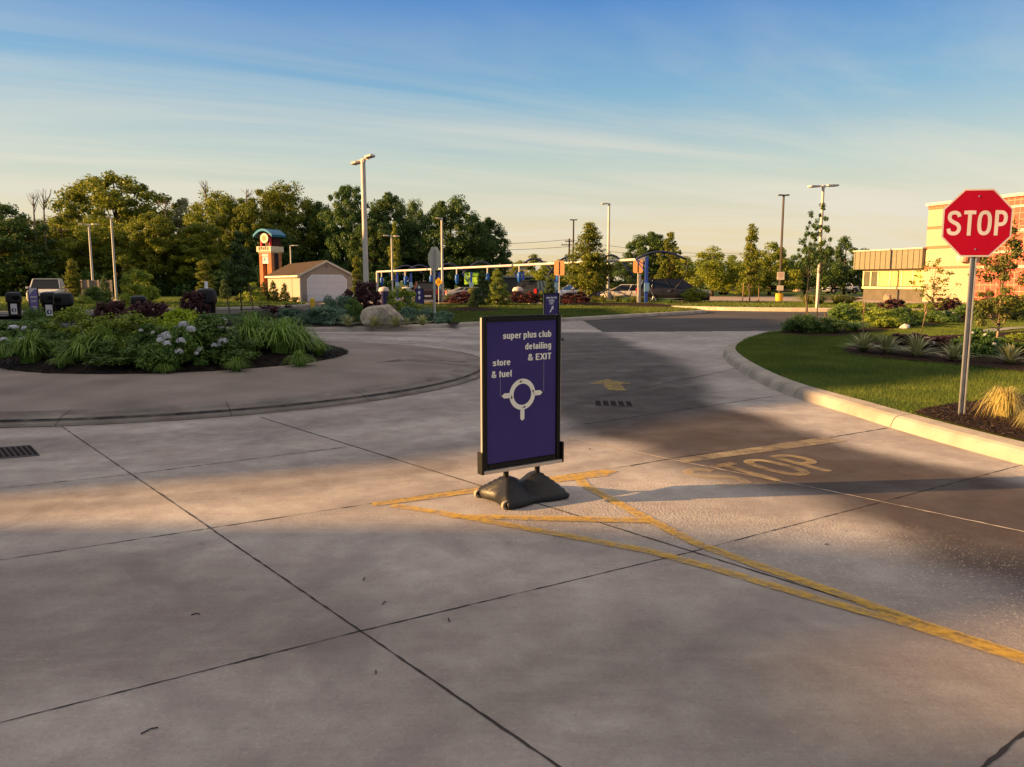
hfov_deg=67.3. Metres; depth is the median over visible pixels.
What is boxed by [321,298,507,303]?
service road
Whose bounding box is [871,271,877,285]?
window pane
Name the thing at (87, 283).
fence enclosure
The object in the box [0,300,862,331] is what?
asphalt road
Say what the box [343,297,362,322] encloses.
shrub
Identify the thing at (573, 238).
lamp post
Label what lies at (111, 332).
daylily
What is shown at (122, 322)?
shrub
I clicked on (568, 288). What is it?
white car
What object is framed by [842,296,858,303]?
shrub
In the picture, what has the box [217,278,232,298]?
conifer
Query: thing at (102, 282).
conifer
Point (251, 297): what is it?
tree stake
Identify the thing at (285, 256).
tree
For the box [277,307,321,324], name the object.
shrub
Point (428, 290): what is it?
maroon car
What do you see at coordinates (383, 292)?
vacuum drum
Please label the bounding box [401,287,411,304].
vacuum drum
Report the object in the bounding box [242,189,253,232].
bare tree
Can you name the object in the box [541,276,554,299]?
conifer
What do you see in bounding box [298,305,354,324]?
shrub
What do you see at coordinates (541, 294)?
shrub
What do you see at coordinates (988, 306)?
young tree
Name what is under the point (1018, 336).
shrub
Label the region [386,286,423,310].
shrub
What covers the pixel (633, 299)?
shrub
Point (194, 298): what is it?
shrub
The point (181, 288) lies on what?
undergrowth
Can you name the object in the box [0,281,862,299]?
ground
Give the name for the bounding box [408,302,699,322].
grass
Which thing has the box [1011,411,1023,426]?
golden grass
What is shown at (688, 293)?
shrub
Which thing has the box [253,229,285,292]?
sign tower
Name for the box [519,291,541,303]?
shrub
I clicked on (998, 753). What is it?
road joints
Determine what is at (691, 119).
sky
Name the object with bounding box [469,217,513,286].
tree
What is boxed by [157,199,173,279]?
bare tree
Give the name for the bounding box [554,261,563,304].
road sign
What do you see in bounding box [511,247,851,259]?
overhead wire
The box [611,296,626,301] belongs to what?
shrub
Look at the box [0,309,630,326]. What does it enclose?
lawn
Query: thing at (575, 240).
overhead wire
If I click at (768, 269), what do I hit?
tree
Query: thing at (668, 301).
shrub
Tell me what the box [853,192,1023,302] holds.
store building
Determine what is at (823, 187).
lamp post
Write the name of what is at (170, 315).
shrub
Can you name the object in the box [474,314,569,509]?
direction sign
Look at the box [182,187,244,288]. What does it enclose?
tree
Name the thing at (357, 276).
young tree
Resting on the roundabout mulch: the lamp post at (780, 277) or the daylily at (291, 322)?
the daylily at (291, 322)
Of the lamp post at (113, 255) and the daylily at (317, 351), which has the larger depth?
the lamp post at (113, 255)
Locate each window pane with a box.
[864,272,869,285]
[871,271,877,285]
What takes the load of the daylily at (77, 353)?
on the roundabout mulch
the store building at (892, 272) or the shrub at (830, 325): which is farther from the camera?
the store building at (892, 272)
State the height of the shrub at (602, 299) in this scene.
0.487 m
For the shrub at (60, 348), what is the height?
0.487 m
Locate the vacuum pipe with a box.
[376,257,644,301]
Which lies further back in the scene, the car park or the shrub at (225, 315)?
the car park
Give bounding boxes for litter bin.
[5,292,21,315]
[39,292,55,315]
[53,292,73,314]
[130,295,146,312]
[197,281,216,313]
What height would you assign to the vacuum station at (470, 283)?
3.265 m
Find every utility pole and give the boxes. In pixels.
[54,227,66,268]
[561,239,576,273]
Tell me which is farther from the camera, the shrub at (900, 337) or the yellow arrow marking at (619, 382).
the shrub at (900, 337)
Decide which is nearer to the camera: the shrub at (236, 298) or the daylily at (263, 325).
the daylily at (263, 325)
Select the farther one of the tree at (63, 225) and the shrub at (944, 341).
the tree at (63, 225)
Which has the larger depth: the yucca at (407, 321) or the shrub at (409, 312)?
the shrub at (409, 312)
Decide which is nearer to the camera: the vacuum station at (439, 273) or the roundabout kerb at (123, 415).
the roundabout kerb at (123, 415)
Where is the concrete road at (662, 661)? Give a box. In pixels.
[0,321,1023,766]
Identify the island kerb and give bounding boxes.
[68,309,705,331]
[723,330,1023,464]
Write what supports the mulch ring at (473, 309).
on the lawn at (10, 317)
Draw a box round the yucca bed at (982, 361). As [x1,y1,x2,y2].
[842,331,1023,370]
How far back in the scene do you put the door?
61.14 m
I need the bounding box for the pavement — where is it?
[844,297,963,303]
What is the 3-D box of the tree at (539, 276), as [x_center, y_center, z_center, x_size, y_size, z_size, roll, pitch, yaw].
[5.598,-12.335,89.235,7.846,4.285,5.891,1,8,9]
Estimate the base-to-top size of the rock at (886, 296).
0.701 m
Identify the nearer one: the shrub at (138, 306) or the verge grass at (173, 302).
the shrub at (138, 306)
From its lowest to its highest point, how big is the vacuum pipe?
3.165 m
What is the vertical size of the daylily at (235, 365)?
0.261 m
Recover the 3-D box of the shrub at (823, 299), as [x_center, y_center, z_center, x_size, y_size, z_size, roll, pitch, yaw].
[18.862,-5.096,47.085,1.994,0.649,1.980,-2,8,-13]
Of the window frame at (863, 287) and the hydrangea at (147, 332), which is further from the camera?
the window frame at (863, 287)
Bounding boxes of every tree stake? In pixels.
[249,284,253,309]
[742,284,758,300]
[805,294,807,313]
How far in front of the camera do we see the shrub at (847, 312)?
27.67 m
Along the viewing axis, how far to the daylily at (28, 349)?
12.92 m
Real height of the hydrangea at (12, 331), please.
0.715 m
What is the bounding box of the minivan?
[636,279,710,300]
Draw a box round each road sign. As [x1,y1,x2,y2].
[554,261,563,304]
[633,260,642,301]
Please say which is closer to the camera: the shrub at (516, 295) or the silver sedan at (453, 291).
the shrub at (516, 295)
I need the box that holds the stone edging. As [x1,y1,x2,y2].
[983,326,1023,331]
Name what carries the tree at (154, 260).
on the ground at (858, 293)
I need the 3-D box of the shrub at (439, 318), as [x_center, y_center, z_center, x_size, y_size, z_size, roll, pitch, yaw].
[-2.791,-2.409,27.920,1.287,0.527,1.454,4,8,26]
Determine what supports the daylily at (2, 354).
on the roundabout apron
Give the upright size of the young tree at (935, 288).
2.526 m
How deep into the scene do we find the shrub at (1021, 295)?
38.23 m
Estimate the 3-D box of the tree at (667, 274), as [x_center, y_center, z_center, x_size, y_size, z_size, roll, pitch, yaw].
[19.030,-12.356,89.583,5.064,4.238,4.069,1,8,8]
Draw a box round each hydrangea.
[0,318,32,355]
[0,319,13,333]
[13,316,82,353]
[119,323,168,363]
[136,324,209,368]
[166,311,240,358]
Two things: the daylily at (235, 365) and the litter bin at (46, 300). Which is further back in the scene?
the litter bin at (46, 300)
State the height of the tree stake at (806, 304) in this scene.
1.132 m
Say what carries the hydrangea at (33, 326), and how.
on the roundabout mulch
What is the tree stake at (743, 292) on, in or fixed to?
on the car park island
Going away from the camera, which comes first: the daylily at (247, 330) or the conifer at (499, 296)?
the daylily at (247, 330)
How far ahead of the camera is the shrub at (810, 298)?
46.82 m
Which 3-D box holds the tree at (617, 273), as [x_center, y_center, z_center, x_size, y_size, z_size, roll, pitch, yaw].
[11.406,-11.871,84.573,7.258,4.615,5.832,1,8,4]
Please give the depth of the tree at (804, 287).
94.37 m
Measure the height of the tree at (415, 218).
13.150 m
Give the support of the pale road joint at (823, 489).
on the concrete road at (662, 661)
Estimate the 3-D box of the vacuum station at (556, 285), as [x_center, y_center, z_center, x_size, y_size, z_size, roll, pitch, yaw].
[4.136,-7.535,56.008,3.288,3.423,0.300,0,8,0]
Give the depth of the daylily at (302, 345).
14.30 m
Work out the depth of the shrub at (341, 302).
29.85 m
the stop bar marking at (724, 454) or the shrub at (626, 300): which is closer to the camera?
the stop bar marking at (724, 454)
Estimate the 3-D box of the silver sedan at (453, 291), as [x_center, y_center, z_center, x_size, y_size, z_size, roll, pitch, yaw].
[-2.975,-7.109,61.600,4.665,1.200,2.200,-1,8,-10]
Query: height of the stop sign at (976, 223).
2.672 m
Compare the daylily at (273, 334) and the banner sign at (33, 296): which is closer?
the daylily at (273, 334)
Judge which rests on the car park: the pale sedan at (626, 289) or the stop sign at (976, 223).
the pale sedan at (626, 289)
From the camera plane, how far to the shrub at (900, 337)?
17.21 m
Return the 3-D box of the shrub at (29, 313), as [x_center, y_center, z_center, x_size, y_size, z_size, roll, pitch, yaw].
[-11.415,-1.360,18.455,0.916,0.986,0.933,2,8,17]
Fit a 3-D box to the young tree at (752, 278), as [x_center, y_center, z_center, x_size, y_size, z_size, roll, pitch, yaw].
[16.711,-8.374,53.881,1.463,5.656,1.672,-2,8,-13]
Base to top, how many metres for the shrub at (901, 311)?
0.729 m
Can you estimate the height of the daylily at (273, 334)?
0.684 m
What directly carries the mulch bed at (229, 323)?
on the lawn at (10, 317)
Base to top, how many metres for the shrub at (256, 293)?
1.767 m
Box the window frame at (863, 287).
[862,269,923,288]
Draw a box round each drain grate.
[0,445,38,458]
[594,400,633,406]
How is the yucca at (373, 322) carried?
on the mulch bed at (229, 323)
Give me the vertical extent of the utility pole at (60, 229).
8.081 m
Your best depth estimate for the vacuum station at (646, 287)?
48.90 m
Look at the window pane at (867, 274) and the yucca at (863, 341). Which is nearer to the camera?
the yucca at (863, 341)
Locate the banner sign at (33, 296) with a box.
[28,287,39,313]
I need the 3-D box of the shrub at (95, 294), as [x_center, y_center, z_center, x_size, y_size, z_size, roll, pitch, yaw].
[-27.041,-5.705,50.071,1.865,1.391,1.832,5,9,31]
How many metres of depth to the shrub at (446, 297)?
49.88 m
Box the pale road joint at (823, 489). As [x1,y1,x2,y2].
[571,438,1023,531]
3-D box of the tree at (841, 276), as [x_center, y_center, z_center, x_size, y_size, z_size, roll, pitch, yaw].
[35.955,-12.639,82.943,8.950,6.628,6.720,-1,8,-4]
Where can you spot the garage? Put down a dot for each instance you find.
(318, 281)
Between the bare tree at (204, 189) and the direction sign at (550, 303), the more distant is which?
the bare tree at (204, 189)
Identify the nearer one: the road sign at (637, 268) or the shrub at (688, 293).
the road sign at (637, 268)
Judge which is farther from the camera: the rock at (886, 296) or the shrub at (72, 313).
the rock at (886, 296)
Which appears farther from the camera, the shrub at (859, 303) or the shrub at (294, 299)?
the shrub at (294, 299)
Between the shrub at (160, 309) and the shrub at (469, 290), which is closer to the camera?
the shrub at (160, 309)
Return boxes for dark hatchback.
[517,280,552,298]
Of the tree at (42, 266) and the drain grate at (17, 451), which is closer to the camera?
the drain grate at (17, 451)
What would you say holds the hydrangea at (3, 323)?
on the roundabout apron
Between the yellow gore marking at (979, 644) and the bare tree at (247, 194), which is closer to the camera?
the yellow gore marking at (979, 644)
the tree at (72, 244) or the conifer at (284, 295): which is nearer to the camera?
the conifer at (284, 295)
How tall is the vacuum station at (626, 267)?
3.474 m
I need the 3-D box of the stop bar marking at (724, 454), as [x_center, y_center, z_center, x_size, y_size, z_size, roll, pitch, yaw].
[2.465,0.644,7.604,2.153,0.001,0.242,-4,9,-27]
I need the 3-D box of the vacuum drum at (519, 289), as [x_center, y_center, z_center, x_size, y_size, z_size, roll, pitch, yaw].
[0.400,-6.036,52.949,0.760,1.260,0.760,0,8,0]
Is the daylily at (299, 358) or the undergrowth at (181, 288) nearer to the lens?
the daylily at (299, 358)
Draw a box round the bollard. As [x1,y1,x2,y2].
[310,298,314,307]
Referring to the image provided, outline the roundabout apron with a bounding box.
[0,341,467,411]
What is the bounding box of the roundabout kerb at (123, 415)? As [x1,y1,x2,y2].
[0,345,479,426]
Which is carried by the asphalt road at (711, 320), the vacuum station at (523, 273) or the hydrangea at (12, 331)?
the vacuum station at (523, 273)
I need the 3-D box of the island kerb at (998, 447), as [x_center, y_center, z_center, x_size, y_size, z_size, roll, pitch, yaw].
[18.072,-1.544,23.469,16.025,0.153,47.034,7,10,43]
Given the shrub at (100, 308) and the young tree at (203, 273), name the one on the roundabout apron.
the shrub at (100, 308)
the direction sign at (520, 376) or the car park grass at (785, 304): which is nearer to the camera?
the direction sign at (520, 376)
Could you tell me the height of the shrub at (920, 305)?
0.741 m
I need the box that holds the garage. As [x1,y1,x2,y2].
[265,260,353,301]
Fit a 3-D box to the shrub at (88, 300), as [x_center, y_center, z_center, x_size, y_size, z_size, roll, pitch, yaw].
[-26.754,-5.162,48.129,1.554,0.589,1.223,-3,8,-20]
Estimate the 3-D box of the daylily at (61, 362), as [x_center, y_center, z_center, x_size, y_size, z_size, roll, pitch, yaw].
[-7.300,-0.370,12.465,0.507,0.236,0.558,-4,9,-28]
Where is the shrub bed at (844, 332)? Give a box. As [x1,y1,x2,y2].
[779,310,1006,335]
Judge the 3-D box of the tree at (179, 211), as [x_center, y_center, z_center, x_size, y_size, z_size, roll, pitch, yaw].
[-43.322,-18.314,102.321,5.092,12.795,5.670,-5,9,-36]
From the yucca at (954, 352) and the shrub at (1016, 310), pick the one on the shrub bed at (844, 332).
the shrub at (1016, 310)
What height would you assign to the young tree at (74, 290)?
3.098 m
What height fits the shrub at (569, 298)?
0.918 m
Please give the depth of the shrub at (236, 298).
54.75 m
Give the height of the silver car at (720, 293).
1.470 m
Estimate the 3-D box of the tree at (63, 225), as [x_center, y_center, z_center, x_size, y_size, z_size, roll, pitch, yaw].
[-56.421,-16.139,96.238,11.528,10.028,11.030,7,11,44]
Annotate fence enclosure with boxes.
[80,280,112,300]
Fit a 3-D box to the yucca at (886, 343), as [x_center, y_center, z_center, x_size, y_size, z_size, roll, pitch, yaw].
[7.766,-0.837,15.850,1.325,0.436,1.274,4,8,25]
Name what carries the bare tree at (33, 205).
on the ground at (858, 293)
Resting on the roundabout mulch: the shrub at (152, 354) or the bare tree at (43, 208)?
the shrub at (152, 354)
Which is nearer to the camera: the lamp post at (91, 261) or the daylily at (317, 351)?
the daylily at (317, 351)
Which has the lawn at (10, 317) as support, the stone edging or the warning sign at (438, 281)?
the warning sign at (438, 281)
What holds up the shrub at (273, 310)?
on the mulch bed at (229, 323)
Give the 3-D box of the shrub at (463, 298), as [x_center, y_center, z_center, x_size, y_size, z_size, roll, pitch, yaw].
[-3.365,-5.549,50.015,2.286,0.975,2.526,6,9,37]
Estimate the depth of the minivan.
54.23 m
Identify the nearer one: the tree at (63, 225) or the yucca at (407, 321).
the yucca at (407, 321)
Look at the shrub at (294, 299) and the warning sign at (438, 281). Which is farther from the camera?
the shrub at (294, 299)
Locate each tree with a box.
[0,202,63,284]
[0,218,71,289]
[5,213,104,288]
[26,192,41,262]
[34,189,51,259]
[44,170,201,293]
[44,214,148,291]
[62,259,83,301]
[115,211,194,291]
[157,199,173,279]
[160,221,233,289]
[171,197,189,257]
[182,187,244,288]
[194,260,217,290]
[200,180,207,224]
[216,201,282,290]
[220,230,258,312]
[224,227,302,273]
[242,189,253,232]
[243,180,322,262]
[297,200,337,261]
[317,184,373,271]
[343,219,409,282]
[350,255,362,293]
[356,191,417,281]
[387,221,402,291]
[400,199,439,281]
[410,194,498,289]
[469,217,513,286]
[506,253,566,275]
[530,259,583,291]
[563,222,615,298]
[591,255,644,288]
[621,231,682,283]
[654,261,695,280]
[655,232,682,278]
[673,245,764,295]
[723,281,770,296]
[734,241,807,294]
[738,223,762,300]
[775,247,842,294]
[794,210,821,313]
[803,202,838,317]
[805,235,869,295]
[909,258,960,309]
[968,216,1023,337]
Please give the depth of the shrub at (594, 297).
51.07 m
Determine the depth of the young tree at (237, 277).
33.41 m
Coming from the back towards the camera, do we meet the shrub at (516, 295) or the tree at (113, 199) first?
the tree at (113, 199)
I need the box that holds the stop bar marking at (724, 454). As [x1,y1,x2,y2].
[685,438,845,461]
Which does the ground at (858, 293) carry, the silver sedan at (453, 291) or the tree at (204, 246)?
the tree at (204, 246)
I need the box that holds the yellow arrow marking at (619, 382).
[595,379,624,389]
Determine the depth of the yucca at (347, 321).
25.33 m
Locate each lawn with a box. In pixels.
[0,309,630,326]
[740,326,1023,441]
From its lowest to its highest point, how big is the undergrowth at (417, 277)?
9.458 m
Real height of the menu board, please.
2.351 m
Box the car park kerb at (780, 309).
[495,301,936,311]
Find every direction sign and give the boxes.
[415,286,423,304]
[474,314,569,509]
[543,293,563,339]
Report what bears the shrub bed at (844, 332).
on the island lawn at (867, 380)
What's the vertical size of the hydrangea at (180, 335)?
0.736 m
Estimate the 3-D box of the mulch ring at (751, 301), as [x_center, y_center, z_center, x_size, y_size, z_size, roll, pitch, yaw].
[15.864,-5.405,51.299,3.600,0.187,3.600,0,8,0]
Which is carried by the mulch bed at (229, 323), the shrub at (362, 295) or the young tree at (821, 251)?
the shrub at (362, 295)
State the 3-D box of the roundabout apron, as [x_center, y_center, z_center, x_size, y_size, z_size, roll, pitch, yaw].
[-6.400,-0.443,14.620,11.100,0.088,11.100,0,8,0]
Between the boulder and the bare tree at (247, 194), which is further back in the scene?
the bare tree at (247, 194)
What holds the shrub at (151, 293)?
on the verge
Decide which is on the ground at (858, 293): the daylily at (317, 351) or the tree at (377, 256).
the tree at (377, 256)
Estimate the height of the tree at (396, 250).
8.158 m
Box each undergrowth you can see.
[0,262,398,295]
[4,231,506,293]
[571,258,861,291]
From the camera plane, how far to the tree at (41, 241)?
89.84 m
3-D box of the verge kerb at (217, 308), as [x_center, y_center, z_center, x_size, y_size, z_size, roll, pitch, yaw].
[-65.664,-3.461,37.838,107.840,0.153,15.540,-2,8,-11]
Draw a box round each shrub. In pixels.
[21,306,54,322]
[35,329,75,357]
[39,303,100,352]
[48,333,99,361]
[65,312,136,359]
[74,296,95,303]
[78,286,112,302]
[80,338,144,365]
[92,299,124,330]
[102,310,162,351]
[106,300,159,330]
[115,267,160,302]
[132,340,191,370]
[140,301,183,321]
[155,306,198,328]
[178,290,211,316]
[190,332,263,364]
[208,313,241,320]
[228,310,274,321]
[229,296,242,300]
[238,282,266,301]
[258,304,304,320]
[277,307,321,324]
[288,297,302,302]
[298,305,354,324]
[320,294,359,317]
[342,280,381,308]
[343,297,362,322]
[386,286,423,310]
[397,305,432,322]
[419,310,453,323]
[441,295,456,300]
[442,291,478,303]
[467,285,474,293]
[506,291,527,302]
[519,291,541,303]
[537,291,542,303]
[560,291,589,303]
[586,295,602,302]
[597,297,610,301]
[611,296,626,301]
[620,297,631,301]
[627,296,636,302]
[648,298,665,301]
[657,299,678,303]
[681,287,707,301]
[779,313,821,332]
[790,294,825,304]
[805,317,853,332]
[814,295,831,303]
[826,294,855,304]
[826,302,861,321]
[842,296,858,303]
[846,321,880,330]
[850,300,873,317]
[852,306,909,327]
[877,298,911,309]
[877,307,928,325]
[892,332,930,345]
[898,334,957,347]
[905,302,937,319]
[920,310,961,322]
[933,297,962,310]
[949,302,992,318]
[950,327,1004,356]
[975,336,1023,353]
[992,296,1023,314]
[999,332,1023,348]
[1009,293,1023,308]
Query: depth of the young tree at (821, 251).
27.97 m
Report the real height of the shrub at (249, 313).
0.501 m
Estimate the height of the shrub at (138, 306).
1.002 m
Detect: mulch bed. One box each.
[0,308,458,326]
[914,395,1023,439]
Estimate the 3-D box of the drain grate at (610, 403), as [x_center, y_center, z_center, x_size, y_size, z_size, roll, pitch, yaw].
[1.376,0.267,10.429,0.560,0.003,0.471,1,8,9]
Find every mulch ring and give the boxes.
[447,307,498,311]
[568,302,600,305]
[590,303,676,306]
[734,301,771,302]
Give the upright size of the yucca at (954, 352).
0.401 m
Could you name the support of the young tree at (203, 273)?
on the verge
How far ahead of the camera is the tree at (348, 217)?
94.81 m
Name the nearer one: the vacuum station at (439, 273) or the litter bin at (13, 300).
the litter bin at (13, 300)
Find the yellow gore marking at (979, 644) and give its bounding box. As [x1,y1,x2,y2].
[371,470,1023,662]
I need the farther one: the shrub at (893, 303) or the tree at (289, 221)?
the tree at (289, 221)
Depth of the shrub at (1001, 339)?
15.84 m
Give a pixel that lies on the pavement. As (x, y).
(867, 300)
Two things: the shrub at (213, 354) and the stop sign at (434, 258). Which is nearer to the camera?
the shrub at (213, 354)
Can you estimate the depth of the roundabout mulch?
12.62 m
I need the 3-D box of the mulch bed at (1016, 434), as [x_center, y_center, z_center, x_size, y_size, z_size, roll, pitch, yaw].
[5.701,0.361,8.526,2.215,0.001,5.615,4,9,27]
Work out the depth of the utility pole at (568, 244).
110.24 m
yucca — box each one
[339,314,360,325]
[367,315,385,325]
[381,315,405,325]
[402,317,410,324]
[414,314,435,324]
[839,302,881,351]
[864,332,907,353]
[884,304,945,356]
[920,340,977,360]
[973,342,1023,363]
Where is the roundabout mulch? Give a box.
[0,344,347,373]
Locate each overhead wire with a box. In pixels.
[434,239,848,253]
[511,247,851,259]
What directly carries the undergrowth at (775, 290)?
on the ground at (858, 293)
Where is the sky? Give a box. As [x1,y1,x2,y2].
[0,0,1023,280]
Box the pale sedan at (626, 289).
[600,284,638,299]
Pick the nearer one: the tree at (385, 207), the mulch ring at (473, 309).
the mulch ring at (473, 309)
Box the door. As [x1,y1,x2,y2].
[308,276,345,301]
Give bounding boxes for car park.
[677,296,831,301]
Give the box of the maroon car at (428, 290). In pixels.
[411,282,440,302]
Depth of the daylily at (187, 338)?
12.57 m
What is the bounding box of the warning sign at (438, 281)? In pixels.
[435,277,441,303]
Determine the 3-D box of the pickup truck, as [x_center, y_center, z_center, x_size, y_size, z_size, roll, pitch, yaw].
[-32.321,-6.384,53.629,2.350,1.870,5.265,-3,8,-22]
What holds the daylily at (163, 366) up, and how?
on the roundabout mulch
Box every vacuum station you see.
[389,265,424,298]
[403,265,437,298]
[432,263,466,293]
[462,261,499,286]
[513,258,555,284]
[547,257,578,293]
[598,254,634,300]
[635,251,687,302]
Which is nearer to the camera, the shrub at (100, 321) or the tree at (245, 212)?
the shrub at (100, 321)
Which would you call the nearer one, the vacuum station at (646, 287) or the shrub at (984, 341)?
the shrub at (984, 341)
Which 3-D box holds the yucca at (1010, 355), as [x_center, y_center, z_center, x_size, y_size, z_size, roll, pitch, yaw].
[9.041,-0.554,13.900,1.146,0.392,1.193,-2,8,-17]
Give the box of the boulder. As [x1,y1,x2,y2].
[360,304,404,329]
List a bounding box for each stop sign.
[428,247,440,322]
[941,189,1012,414]
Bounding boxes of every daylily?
[0,327,63,363]
[0,334,11,358]
[44,353,76,367]
[48,333,107,360]
[70,325,131,354]
[140,320,209,360]
[148,359,184,372]
[222,356,252,371]
[227,315,290,350]
[235,312,295,348]
[246,316,316,353]
[264,323,329,353]
[275,316,326,344]
[282,349,319,366]
[307,337,335,355]
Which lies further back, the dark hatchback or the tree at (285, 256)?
the tree at (285, 256)
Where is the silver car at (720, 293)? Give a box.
[715,284,754,294]
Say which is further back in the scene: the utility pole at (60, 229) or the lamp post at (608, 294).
the utility pole at (60, 229)
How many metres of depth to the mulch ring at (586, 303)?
47.42 m
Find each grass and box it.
[0,297,306,310]
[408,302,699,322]
[560,299,996,307]
[970,383,1023,418]
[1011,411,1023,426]
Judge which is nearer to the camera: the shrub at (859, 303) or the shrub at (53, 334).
the shrub at (53, 334)
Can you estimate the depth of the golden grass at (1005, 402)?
8.44 m
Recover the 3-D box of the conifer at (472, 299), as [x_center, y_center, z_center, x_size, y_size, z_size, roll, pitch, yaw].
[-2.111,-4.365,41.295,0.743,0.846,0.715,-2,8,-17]
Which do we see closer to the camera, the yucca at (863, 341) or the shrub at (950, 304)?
the yucca at (863, 341)
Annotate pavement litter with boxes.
[141,448,828,733]
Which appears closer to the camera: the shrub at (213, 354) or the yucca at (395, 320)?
the shrub at (213, 354)
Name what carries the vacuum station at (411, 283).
on the service road at (425, 301)
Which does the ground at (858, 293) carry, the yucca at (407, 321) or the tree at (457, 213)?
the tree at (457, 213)
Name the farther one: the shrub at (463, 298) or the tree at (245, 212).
the tree at (245, 212)
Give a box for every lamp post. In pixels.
[78,224,98,279]
[107,216,119,300]
[289,245,298,263]
[351,154,374,302]
[383,235,399,299]
[436,217,445,302]
[570,219,576,279]
[601,203,610,299]
[775,194,789,300]
[807,184,838,307]
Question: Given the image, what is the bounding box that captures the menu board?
[464,272,478,283]
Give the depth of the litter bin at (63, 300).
30.29 m
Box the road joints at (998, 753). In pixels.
[0,351,1023,766]
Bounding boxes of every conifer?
[97,276,112,300]
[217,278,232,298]
[258,282,269,299]
[267,280,279,301]
[279,283,290,300]
[467,294,478,306]
[470,271,491,304]
[483,268,511,305]
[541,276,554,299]
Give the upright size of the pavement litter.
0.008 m
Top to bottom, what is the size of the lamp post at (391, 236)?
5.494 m
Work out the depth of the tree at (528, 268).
116.22 m
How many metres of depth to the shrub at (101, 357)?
12.34 m
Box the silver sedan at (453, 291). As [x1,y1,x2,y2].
[445,287,504,298]
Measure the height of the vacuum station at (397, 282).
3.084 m
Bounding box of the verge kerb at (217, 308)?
[0,303,309,313]
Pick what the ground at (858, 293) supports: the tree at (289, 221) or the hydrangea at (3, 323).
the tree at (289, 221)
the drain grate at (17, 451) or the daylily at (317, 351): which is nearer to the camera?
the drain grate at (17, 451)
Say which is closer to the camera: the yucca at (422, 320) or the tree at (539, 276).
the yucca at (422, 320)
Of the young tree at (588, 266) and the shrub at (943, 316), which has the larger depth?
the young tree at (588, 266)
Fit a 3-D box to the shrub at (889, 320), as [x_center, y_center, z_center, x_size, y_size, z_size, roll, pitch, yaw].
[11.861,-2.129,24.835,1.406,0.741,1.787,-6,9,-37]
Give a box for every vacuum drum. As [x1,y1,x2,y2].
[378,287,388,304]
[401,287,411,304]
[512,287,522,302]
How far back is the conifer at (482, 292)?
46.73 m
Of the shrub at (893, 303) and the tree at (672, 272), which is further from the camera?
the tree at (672, 272)
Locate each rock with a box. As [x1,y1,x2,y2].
[883,294,891,300]
[899,324,909,328]
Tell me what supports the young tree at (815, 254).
on the shrub bed at (844, 332)
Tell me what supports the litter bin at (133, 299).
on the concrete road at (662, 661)
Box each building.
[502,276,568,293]
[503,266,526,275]
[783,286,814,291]
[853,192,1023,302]
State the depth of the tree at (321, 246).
101.00 m
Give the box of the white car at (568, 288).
[558,284,609,299]
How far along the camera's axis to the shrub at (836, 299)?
46.70 m
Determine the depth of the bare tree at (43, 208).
89.06 m
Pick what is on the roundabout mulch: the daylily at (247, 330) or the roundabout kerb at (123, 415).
the daylily at (247, 330)
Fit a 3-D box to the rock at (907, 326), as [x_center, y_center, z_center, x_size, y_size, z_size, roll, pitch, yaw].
[12.324,-1.753,24.139,0.284,0.252,0.231,5,9,35]
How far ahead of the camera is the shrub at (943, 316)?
27.66 m
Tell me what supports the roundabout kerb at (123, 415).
on the concrete road at (662, 661)
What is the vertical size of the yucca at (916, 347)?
1.046 m
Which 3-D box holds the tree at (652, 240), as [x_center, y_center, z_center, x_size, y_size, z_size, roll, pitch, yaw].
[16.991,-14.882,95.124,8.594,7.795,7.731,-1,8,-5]
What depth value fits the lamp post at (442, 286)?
57.27 m
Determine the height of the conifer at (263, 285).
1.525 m
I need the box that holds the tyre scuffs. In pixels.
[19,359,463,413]
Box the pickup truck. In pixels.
[25,278,68,302]
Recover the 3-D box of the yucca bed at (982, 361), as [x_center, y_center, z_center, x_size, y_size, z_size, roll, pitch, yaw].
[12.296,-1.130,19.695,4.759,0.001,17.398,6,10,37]
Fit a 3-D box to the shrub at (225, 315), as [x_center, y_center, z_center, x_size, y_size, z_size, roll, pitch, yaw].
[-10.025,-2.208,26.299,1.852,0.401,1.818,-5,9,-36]
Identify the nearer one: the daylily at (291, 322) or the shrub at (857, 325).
the daylily at (291, 322)

